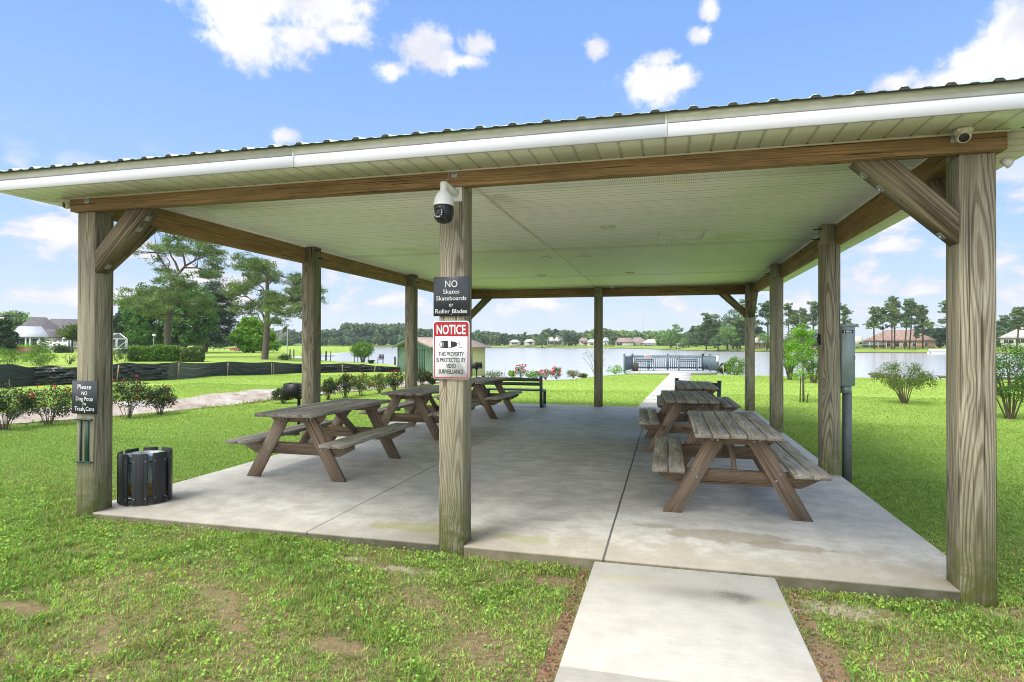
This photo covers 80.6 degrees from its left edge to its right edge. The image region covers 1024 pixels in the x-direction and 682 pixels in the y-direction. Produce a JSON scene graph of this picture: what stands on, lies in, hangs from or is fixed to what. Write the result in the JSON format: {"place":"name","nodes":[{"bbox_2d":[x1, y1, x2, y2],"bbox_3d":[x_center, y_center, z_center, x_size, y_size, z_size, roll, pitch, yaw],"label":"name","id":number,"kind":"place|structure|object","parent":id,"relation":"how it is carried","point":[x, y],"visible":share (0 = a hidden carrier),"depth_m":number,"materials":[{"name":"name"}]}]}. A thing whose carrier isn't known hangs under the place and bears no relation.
{"place":"outdoors","nodes":[
{"label":"outdoors","id":0,"kind":"place"},
{"bbox_2d":[0,345,1023,681],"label":"ground","id":1,"kind":"structure","parent":0,"point":[324,643],"depth_m":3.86,"materials":[{"name":"green plant"}]},
{"bbox_2d":[0,315,19,353],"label":"magnolia","id":2,"kind":"object","parent":1,"relation":"on","point":[9,337],"visible":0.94,"depth_m":83.70,"materials":[{"name":"green plant"}]},
{"bbox_2d":[0,348,27,363],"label":"loose shrub","id":3,"kind":"object","parent":1,"relation":"on","point":[11,358],"visible":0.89,"depth_m":47.52,"materials":[{"name":"green plant"}]},
{"bbox_2d":[0,310,31,330],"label":"roofline tree","id":4,"kind":"object","parent":1,"relation":"on","point":[19,318],"visible":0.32,"depth_m":168.93,"materials":[{"name":"green plant"}]},
{"bbox_2d":[0,382,37,429],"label":"rose bush","id":5,"kind":"object","parent":1,"relation":"on","point":[14,413],"visible":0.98,"depth_m":11.34,"materials":[{"name":"green plant"}]},
{"bbox_2d":[15,326,48,347],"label":"gazebo","id":6,"kind":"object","parent":1,"relation":"on","point":[29,335],"depth_m":112.67,"materials":[{"name":"white metal"}]},
{"bbox_2d":[17,348,58,365],"bbox_3d":[-36.558,1.210,46.628,2.699,1.579,2.819,0,0,14],"label":"loose shrub","id":7,"kind":"object","parent":1,"relation":"on","point":[43,360],"visible":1,"depth_m":46.30,"materials":[{"name":"green plant"}]},
{"bbox_2d":[13,317,66,341],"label":"house","id":8,"kind":"structure","parent":1,"relation":"on","point":[45,323],"depth_m":138.79,"materials":[{"name":"grey"}]},
{"bbox_2d":[13,380,71,424],"bbox_3d":[-9.264,1.248,11.993,1.202,0.943,1.134,0,0,14],"label":"rose bush","id":9,"kind":"object","parent":1,"relation":"on","point":[56,410],"visible":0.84,"depth_m":11.97,"materials":[{"name":"green plant"}]},
{"bbox_2d":[33,337,64,352],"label":"garden shrub","id":10,"kind":"object","parent":1,"relation":"on","point":[42,343],"visible":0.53,"depth_m":99.79,"materials":[{"name":"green plant"}]},
{"bbox_2d":[44,329,62,341],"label":"house","id":11,"kind":"structure","parent":1,"relation":"on","point":[51,334],"depth_m":124.77,"materials":[{"name":"grey"}]},
{"bbox_2d":[52,344,73,352],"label":"garden shrub","id":12,"kind":"object","parent":1,"relation":"on","point":[64,349],"visible":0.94,"depth_m":99.66,"materials":[{"name":"green plant"}]},
{"bbox_2d":[50,319,77,348],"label":"house","id":13,"kind":"structure","parent":1,"relation":"on","point":[60,323],"depth_m":152.73,"materials":[{"name":"grey"}]},
{"bbox_2d":[54,322,76,352],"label":"tree","id":14,"kind":"object","parent":1,"relation":"on","point":[69,332],"visible":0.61,"depth_m":99.57,"materials":[{"name":"green plant"}]},
{"bbox_2d":[113,375,152,417],"bbox_3d":[-8.351,1.229,13.168,0.928,0.997,0.953,0,0,14],"label":"rose bush","id":15,"kind":"object","parent":1,"relation":"on","point":[133,388],"visible":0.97,"depth_m":13.10,"materials":[{"name":"green plant"}]},
{"bbox_2d":[113,306,163,351],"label":"dark oak","id":16,"kind":"object","parent":1,"relation":"on","point":[117,318],"visible":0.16,"depth_m":102.79,"materials":[{"name":"green plant"}]},
{"bbox_2d":[126,344,180,361],"bbox_3d":[-34.408,1.194,58.145,4.649,1.884,2.075,0,0,-35],"label":"hedge","id":17,"kind":"object","parent":1,"relation":"on","point":[156,353],"visible":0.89,"depth_m":57.59,"materials":[{"name":"green plant"}]},
{"bbox_2d":[141,383,178,414],"bbox_3d":[-8.097,1.357,13.882,0.768,0.752,0.816,0,0,-16],"label":"rose bush","id":18,"kind":"object","parent":1,"relation":"on","point":[159,399],"visible":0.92,"depth_m":13.75,"materials":[{"name":"green plant"}]},
{"bbox_2d":[117,280,220,345],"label":"shade tree","id":19,"kind":"object","parent":1,"relation":"on","point":[140,328],"visible":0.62,"depth_m":96.56,"materials":[{"name":"green plant"}]},
{"bbox_2d":[113,231,229,356],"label":"tall pine","id":20,"kind":"object","parent":1,"relation":"on","point":[210,253],"visible":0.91,"depth_m":71.39,"materials":[{"name":"green plant"}]},
{"bbox_2d":[178,345,204,361],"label":"hedge","id":21,"kind":"object","parent":1,"relation":"on","point":[191,354],"visible":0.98,"depth_m":58.85,"materials":[{"name":"green plant"}]},
{"bbox_2d":[0,361,400,387],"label":"silt fence","id":22,"kind":"object","parent":1,"relation":"on","point":[14,375],"visible":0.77,"depth_m":28.09,"materials":[{"name":"black fabric"}]},
{"bbox_2d":[113,336,296,347],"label":"woods","id":23,"kind":"object","parent":1,"relation":"on","point":[292,341],"visible":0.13,"depth_m":186.20,"materials":[{"name":"green plant"}]},
{"bbox_2d":[199,279,244,351],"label":"dark pine","id":24,"kind":"object","parent":1,"relation":"on","point":[223,314],"visible":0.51,"depth_m":107.14,"materials":[{"name":"green plant"}]},
{"bbox_2d":[0,375,505,423],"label":"path","id":25,"kind":"structure","parent":1,"relation":"on","point":[228,398],"depth_m":18.19,"materials":[{"name":"concrete"}]},
{"bbox_2d":[227,316,281,352],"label":"lime tree","id":26,"kind":"object","parent":1,"relation":"on","point":[246,336],"visible":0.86,"depth_m":102.81,"materials":[{"name":"green plant"}]},
{"bbox_2d":[10,376,525,423],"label":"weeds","id":27,"kind":"object","parent":1,"relation":"on","point":[255,401],"visible":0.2,"depth_m":17.13,"materials":[{"name":"green plant"}]},
{"bbox_2d":[217,251,328,359],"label":"tall pine","id":28,"kind":"object","parent":1,"relation":"on","point":[274,301],"visible":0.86,"depth_m":68.02,"materials":[{"name":"green plant"}]},
{"bbox_2d":[270,387,293,403],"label":"rose bush","id":29,"kind":"object","parent":1,"relation":"on","point":[276,393],"visible":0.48,"depth_m":16.57,"materials":[{"name":"green plant"}]},
{"bbox_2d":[276,325,287,356],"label":"flagpole","id":30,"kind":"object","parent":1,"relation":"on","point":[283,332],"visible":0.91,"depth_m":71.99,"materials":[{"name":"white paint"}]},
{"bbox_2d":[283,383,301,424],"bbox_3d":[-4.252,1.345,12.032,0.486,1.007,0.405,0,0,-1],"label":"park grill","id":31,"kind":"object","parent":1,"relation":"on","point":[292,390],"visible":0.59,"depth_m":11.85,"materials":[{"name":"metal"}]},
{"bbox_2d":[321,377,338,399],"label":"rose bush","id":32,"kind":"object","parent":1,"relation":"on","point":[329,386],"visible":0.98,"depth_m":17.71,"materials":[{"name":"green plant"}]},
{"bbox_2d":[334,372,357,397],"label":"rose bush","id":33,"kind":"object","parent":1,"relation":"on","point":[344,377],"visible":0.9,"depth_m":18.23,"materials":[{"name":"green plant"}]},
{"bbox_2d":[348,341,374,362],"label":"tree","id":34,"kind":"object","parent":1,"relation":"on","point":[364,353],"visible":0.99,"depth_m":68.15,"materials":[{"name":"green plant"}]},
{"bbox_2d":[351,372,372,395],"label":"rose bush","id":35,"kind":"object","parent":1,"relation":"on","point":[360,380],"visible":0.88,"depth_m":18.99,"materials":[{"name":"green plant"}]},
{"bbox_2d":[369,372,391,392],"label":"rose bush","id":36,"kind":"object","parent":1,"relation":"on","point":[379,379],"visible":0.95,"depth_m":19.87,"materials":[{"name":"green plant"}]},
{"bbox_2d":[386,370,404,389],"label":"rose bush","id":37,"kind":"object","parent":1,"relation":"on","point":[395,381],"visible":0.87,"depth_m":20.75,"materials":[{"name":"green plant"}]},
{"bbox_2d":[417,367,429,385],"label":"rose bush","id":38,"kind":"object","parent":1,"relation":"on","point":[424,377],"visible":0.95,"depth_m":22.92,"materials":[{"name":"green plant"}]},
{"bbox_2d":[392,337,490,375],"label":"garden shed","id":39,"kind":"structure","parent":1,"relation":"on","point":[425,353],"depth_m":40.63,"materials":[{"name":"green wood"}]},
{"bbox_2d":[11,377,1023,681],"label":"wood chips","id":40,"kind":"object","parent":1,"relation":"on","point":[581,573],"visible":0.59,"depth_m":3.78,"materials":[{"name":"brown wood"}]},
{"bbox_2d":[554,561,822,681],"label":"footpath","id":41,"kind":"structure","parent":1,"relation":"on","point":[635,623],"depth_m":3.31,"materials":[{"name":"concrete"}]},
{"bbox_2d":[723,356,744,374],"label":"dark shrub","id":42,"kind":"object","parent":1,"relation":"on","point":[730,363],"visible":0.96,"depth_m":33.37,"materials":[{"name":"green plant"}]},
{"bbox_2d":[783,340,799,379],"bbox_3d":[13.125,0.900,28.555,1.327,1.953,1.350,0,0,-22],"label":"lawn shrub","id":43,"kind":"object","parent":1,"relation":"on","point":[785,365],"visible":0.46,"depth_m":28.32,"materials":[{"name":"green plant"}]},
{"bbox_2d":[785,322,817,401],"bbox_3d":[8.366,0.638,17.298,0.928,2.344,0.897,0,0,-29],"label":"young tree","id":44,"kind":"object","parent":1,"relation":"on","point":[801,333],"visible":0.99,"depth_m":17.33,"materials":[{"name":"green plant"}]},
{"bbox_2d":[796,339,817,382],"bbox_3d":[13.123,0.885,26.292,1.537,1.962,1.649,0,0,14],"label":"lawn shrub","id":45,"kind":"object","parent":1,"relation":"on","point":[813,366],"visible":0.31,"depth_m":26.18,"materials":[{"name":"green plant"}]},
{"bbox_2d":[840,324,855,481],"bbox_3d":[4.019,0.769,7.280,0.182,1.945,0.196,0,0,14],"label":"meter cabinet","id":46,"kind":"object","parent":1,"relation":"on","point":[847,340],"visible":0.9,"depth_m":7.23,"materials":[{"name":"metal"}]},
{"bbox_2d":[870,360,942,403],"bbox_3d":[11.118,1.170,17.066,1.598,1.265,1.618,0,0,14],"label":"fine leaved shrub","id":47,"kind":"object","parent":1,"relation":"on","point":[893,383],"visible":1,"depth_m":16.96,"materials":[{"name":"green plant"}]},
{"bbox_2d":[996,341,1023,418],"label":"fine leaved shrub","id":48,"kind":"object","parent":1,"relation":"on","point":[1003,392],"visible":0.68,"depth_m":13.48,"materials":[{"name":"green plant"}]},
{"bbox_2d":[0,0,1023,344],"label":"sky","id":49,"kind":"structure","parent":0,"point":[82,81],"materials":[{"name":"blue"}]},
{"bbox_2d":[93,403,959,604],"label":"pavement","id":50,"kind":"structure","parent":0,"point":[582,486],"depth_m":5.65,"materials":[{"name":"concrete"}]},
{"bbox_2d":[117,447,172,505],"bbox_3d":[-3.617,1.323,5.955,0.469,0.485,0.469,0,0,14],"label":"litter bin","id":51,"kind":"object","parent":50,"relation":"on","point":[145,474],"visible":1,"depth_m":5.80,"materials":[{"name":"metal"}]},
{"bbox_2d":[226,398,414,481],"bbox_3d":[-2.308,1.202,7.639,1.474,0.773,1.946,0,0,14],"label":"picnic table","id":52,"kind":"object","parent":50,"relation":"on","point":[326,447],"visible":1,"depth_m":7.05,"materials":[{"name":"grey wood"}]},
{"bbox_2d":[359,385,479,439],"bbox_3d":[-1.543,1.220,10.570,1.474,0.772,1.943,0,0,13],"label":"picnic table","id":53,"kind":"object","parent":50,"relation":"on","point":[418,409],"visible":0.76,"depth_m":9.91,"materials":[{"name":"brown wood"}]},
{"bbox_2d":[432,377,521,418],"bbox_3d":[-0.727,1.238,13.459,1.474,0.774,1.944,0,0,15],"label":"picnic table","id":54,"kind":"object","parent":50,"relation":"on","point":[486,400],"visible":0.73,"depth_m":12.99,"materials":[{"name":"brown wood"}]},
{"bbox_2d":[0,77,1023,607],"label":"picnic pavilion","id":55,"kind":"structure","parent":50,"relation":"on","point":[750,201],"depth_m":5.14,"materials":[{"name":"wood"}]},
{"bbox_2d":[74,418,92,462],"bbox_3d":[-3.940,0.917,5.549,0.185,0.402,0.030,0,0,14],"label":"bag holder","id":56,"kind":"object","parent":55,"relation":"attached to","point":[86,443],"visible":1,"depth_m":5.54,"materials":[{"name":"green metal"}]},
{"bbox_2d":[72,381,97,413],"bbox_3d":[-3.933,0.519,5.553,0.293,0.305,0.008,0,0,14],"label":"dog waste sign","id":57,"kind":"object","parent":55,"relation":"attached to","point":[84,396],"visible":1,"depth_m":5.55,"materials":[{"name":"metal"}]},
{"bbox_2d":[433,172,461,223],"bbox_3d":[-0.494,-1.092,4.547,0.160,0.437,0.274,0,0,14],"label":"security camera","id":58,"kind":"object","parent":55,"relation":"attached to","point":[448,195],"visible":1,"depth_m":4.46,"materials":[{"name":"white paint"}]},
{"bbox_2d":[433,276,468,315],"bbox_3d":[-0.469,-0.345,4.663,0.293,0.305,0.008,0,0,14],"label":"rules sign","id":59,"kind":"object","parent":55,"relation":"attached to","point":[451,296],"visible":1,"depth_m":4.66,"materials":[{"name":"metal"}]},
{"bbox_2d":[433,321,469,379],"bbox_3d":[-0.470,0.070,4.660,0.300,0.452,0.008,0,0,14],"label":"notice sign","id":60,"kind":"object","parent":55,"relation":"attached to","point":[451,349],"visible":1,"depth_m":4.66,"materials":[{"name":"white metal"}]},
{"bbox_2d":[953,126,973,142],"bbox_3d":[2.777,-1.260,3.713,0.102,0.087,0.102,0,0,14],"label":"security camera","id":61,"kind":"object","parent":55,"relation":"attached to","point":[963,134],"visible":1,"depth_m":3.69,"materials":[{"name":"white plastic"}]},
{"bbox_2d":[996,157,1013,167],"bbox_3d":[3.114,-1.129,3.845,0.132,0.076,0.054,0,0,42],"label":"floodlight","id":62,"kind":"object","parent":55,"relation":"attached to","point":[1006,162],"visible":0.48,"depth_m":3.82,"materials":[{"name":"white paint"}]},
{"bbox_2d":[482,375,545,407],"bbox_3d":[0.051,1.250,15.198,1.565,0.768,0.539,0,0,14],"label":"bench","id":63,"kind":"object","parent":50,"relation":"on","point":[542,392],"visible":0.75,"depth_m":14.94,"materials":[{"name":"black metal"}]},
{"bbox_2d":[639,390,729,451],"bbox_3d":[2.718,1.224,9.350,1.474,0.771,1.945,0,0,12],"label":"picnic table","id":64,"kind":"object","parent":50,"relation":"on","point":[664,419],"visible":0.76,"depth_m":8.74,"materials":[{"name":"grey wood"}]},
{"bbox_2d":[660,378,721,396],"bbox_3d":[4.000,1.251,13.573,0.539,0.768,1.335,0,0,-31],"label":"bench","id":65,"kind":"object","parent":50,"relation":"on","point":[718,384],"visible":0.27,"depth_m":13.14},
{"bbox_2d":[657,381,740,411],"bbox_3d":[3.643,1.241,12.025,1.474,0.773,1.943,0,0,13],"label":"picnic table","id":66,"kind":"object","parent":50,"relation":"on","point":[726,403],"visible":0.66,"depth_m":11.35,"materials":[{"name":"brown wood"}]},
{"bbox_2d":[652,410,831,521],"bbox_3d":[2.208,1.205,6.167,1.474,0.771,1.945,0,0,14],"label":"picnic table","id":67,"kind":"object","parent":50,"relation":"on","point":[767,448],"visible":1,"depth_m":5.54,"materials":[{"name":"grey wood"}]},
{"bbox_2d":[282,344,1023,353],"bbox_3d":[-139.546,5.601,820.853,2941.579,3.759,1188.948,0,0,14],"label":"shore","id":68,"kind":"structure","parent":0,"point":[722,348],"depth_m":230.09,"materials":[{"name":"green plant"}]},
{"bbox_2d":[273,322,432,345],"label":"woods","id":69,"kind":"object","parent":68,"relation":"on","point":[347,333],"visible":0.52,"depth_m":467.91,"materials":[{"name":"green plant"}]},
{"bbox_2d":[472,328,589,344],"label":"woods","id":70,"kind":"object","parent":68,"relation":"on","point":[490,338],"visible":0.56,"depth_m":460.59,"materials":[{"name":"green plant"}]},
{"bbox_2d":[526,329,705,345],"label":"woods","id":71,"kind":"object","parent":68,"relation":"on","point":[648,334],"visible":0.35,"depth_m":435.72,"materials":[{"name":"green plant"}]},
{"bbox_2d":[615,338,633,345],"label":"house","id":72,"kind":"structure","parent":68,"relation":"on","point":[624,341],"depth_m":375.52,"materials":[{"name":"white metal"}]},
{"bbox_2d":[659,333,678,348],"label":"round tree","id":73,"kind":"object","parent":68,"relation":"on","point":[666,337],"visible":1,"depth_m":259.30,"materials":[{"name":"green plant"}]},
{"bbox_2d":[664,324,684,346],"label":"tall tree","id":74,"kind":"object","parent":68,"relation":"on","point":[680,330],"visible":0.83,"depth_m":261.66,"materials":[{"name":"green plant"}]},
{"bbox_2d":[693,313,718,348],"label":"lakeside pine","id":75,"kind":"object","parent":68,"relation":"on","point":[707,318],"visible":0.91,"depth_m":219.90,"materials":[{"name":"green plant"}]},
{"bbox_2d":[696,314,724,347],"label":"round tree","id":76,"kind":"object","parent":68,"relation":"on","point":[716,324],"visible":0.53,"depth_m":221.33,"materials":[{"name":"green plant"}]},
{"bbox_2d":[706,335,729,350],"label":"round tree","id":77,"kind":"object","parent":68,"relation":"on","point":[716,338],"visible":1,"depth_m":199.25,"materials":[{"name":"green plant"}]},
{"bbox_2d":[718,325,740,349],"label":"round tree","id":78,"kind":"object","parent":68,"relation":"on","point":[731,334],"visible":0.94,"depth_m":201.37,"materials":[{"name":"green plant"}]},
{"bbox_2d":[716,308,742,348],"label":"round tree","id":79,"kind":"object","parent":68,"relation":"on","point":[728,319],"visible":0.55,"depth_m":211.60,"materials":[{"name":"green plant"}]},
{"bbox_2d":[733,313,744,348],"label":"tall tree","id":80,"kind":"object","parent":68,"relation":"on","point":[741,333],"visible":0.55,"depth_m":207.33,"materials":[{"name":"green plant"}]},
{"bbox_2d":[732,299,758,325],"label":"lakeside pine","id":81,"kind":"object","parent":68,"relation":"on","point":[742,301],"visible":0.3,"depth_m":204.72,"materials":[{"name":"green plant"}]},
{"bbox_2d":[755,332,768,350],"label":"round tree","id":82,"kind":"object","parent":68,"relation":"on","point":[764,337],"visible":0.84,"depth_m":191.22,"materials":[{"name":"green plant"}]},
{"bbox_2d":[755,301,768,348],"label":"lakeside pine","id":83,"kind":"object","parent":68,"relation":"on","point":[763,312],"visible":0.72,"depth_m":204.64,"materials":[{"name":"green plant"}]},
{"bbox_2d":[783,303,803,345],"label":"lakeside pine","id":84,"kind":"object","parent":68,"relation":"on","point":[793,318],"visible":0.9,"depth_m":209.66,"materials":[{"name":"green plant"}]},
{"bbox_2d":[795,307,810,344],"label":"lakeside pine","id":85,"kind":"object","parent":68,"relation":"on","point":[803,311],"visible":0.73,"depth_m":211.76,"materials":[{"name":"green plant"}]},
{"bbox_2d":[803,301,817,347],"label":"lakeside pine","id":86,"kind":"object","parent":68,"relation":"on","point":[813,314],"visible":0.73,"depth_m":205.96,"materials":[{"name":"green plant"}]},
{"bbox_2d":[840,303,858,327],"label":"lakeside pine","id":87,"kind":"object","parent":68,"relation":"on","point":[844,309],"visible":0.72,"depth_m":204.19,"materials":[{"name":"green plant"}]},
{"bbox_2d":[686,319,1017,346],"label":"woods","id":88,"kind":"object","parent":68,"relation":"on","point":[758,330],"visible":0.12,"depth_m":270.25,"materials":[{"name":"green plant"}]},
{"bbox_2d":[862,306,884,348],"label":"lakeside pine","id":89,"kind":"object","parent":68,"relation":"on","point":[874,318],"visible":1,"depth_m":187.47,"materials":[{"name":"green plant"}]},
{"bbox_2d":[876,307,893,348],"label":"lakeside pine","id":90,"kind":"object","parent":68,"relation":"on","point":[882,309],"visible":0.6,"depth_m":191.98,"materials":[{"name":"green plant"}]},
{"bbox_2d":[879,302,910,349],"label":"lakeside pine","id":91,"kind":"object","parent":68,"relation":"on","point":[893,310],"visible":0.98,"depth_m":186.63,"materials":[{"name":"green plant"}]},
{"bbox_2d":[884,296,905,348],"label":"lakeside pine","id":92,"kind":"object","parent":68,"relation":"on","point":[893,299],"visible":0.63,"depth_m":189.47,"materials":[{"name":"green plant"}]},
{"bbox_2d":[862,330,936,347],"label":"house","id":93,"kind":"structure","parent":68,"relation":"on","point":[929,342],"depth_m":206.59,"materials":[{"name":"beige brick"}]},
{"bbox_2d":[896,298,919,348],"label":"lakeside pine","id":94,"kind":"object","parent":68,"relation":"on","point":[908,303],"visible":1,"depth_m":185.09,"materials":[{"name":"green plant"}]},
{"bbox_2d":[899,302,933,348],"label":"lakeside pine","id":95,"kind":"object","parent":68,"relation":"on","point":[924,326],"visible":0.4,"depth_m":187.96,"materials":[{"name":"green plant"}]},
{"bbox_2d":[911,325,923,348],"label":"lakeside pine","id":96,"kind":"object","parent":68,"relation":"on","point":[916,333],"visible":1,"depth_m":186.52,"materials":[{"name":"green plant"}]},
{"bbox_2d":[914,304,934,348],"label":"lakeside pine","id":97,"kind":"object","parent":68,"relation":"on","point":[923,312],"visible":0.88,"depth_m":187.67,"materials":[{"name":"green plant"}]},
{"bbox_2d":[921,328,945,347],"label":"round tree","id":98,"kind":"object","parent":68,"relation":"on","point":[939,343],"visible":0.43,"depth_m":205.70,"materials":[{"name":"green plant"}]},
{"bbox_2d":[928,300,945,326],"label":"lakeside pine","id":99,"kind":"object","parent":68,"relation":"on","point":[941,320],"visible":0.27,"depth_m":195.38,"materials":[{"name":"green plant"}]},
{"bbox_2d":[998,315,1011,333],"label":"lakeside pine","id":100,"kind":"object","parent":68,"relation":"on","point":[1004,320],"visible":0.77,"depth_m":214.23,"materials":[{"name":"green plant"}]},
{"bbox_2d":[998,327,1023,347],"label":"house","id":101,"kind":"structure","parent":68,"relation":"on","point":[1010,337],"depth_m":193.63,"materials":[{"name":"white metal"}]},
{"bbox_2d":[1007,306,1023,348],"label":"lakeside pine","id":102,"kind":"object","parent":68,"relation":"on","point":[1017,312],"visible":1,"depth_m":175.77,"materials":[{"name":"green plant"}]},
{"bbox_2d":[291,347,1023,379],"bbox_3d":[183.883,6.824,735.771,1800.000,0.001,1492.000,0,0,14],"label":"lake water","id":103,"kind":"structure","parent":0,"point":[564,359],"depth_m":86.91,"materials":[{"name":"grey liquid"}]},
{"bbox_2d":[623,354,718,374],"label":"fishing deck","id":104,"kind":"structure","parent":103,"relation":"in","point":[709,363],"depth_m":37.12,"materials":[{"name":"grey paint"}]},
{"bbox_2d":[678,358,697,370],"bbox_3d":[10.767,1.426,36.950,1.165,0.768,0.539,0,0,13],"label":"bench","id":105,"kind":"object","parent":104,"relation":"on","point":[686,360],"visible":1,"depth_m":37.05,"materials":[{"name":"grey metal"}]},
{"bbox_2d":[638,373,690,406],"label":"path","id":106,"kind":"structure","parent":0,"point":[666,383],"depth_m":23.24,"materials":[{"name":"concrete"}]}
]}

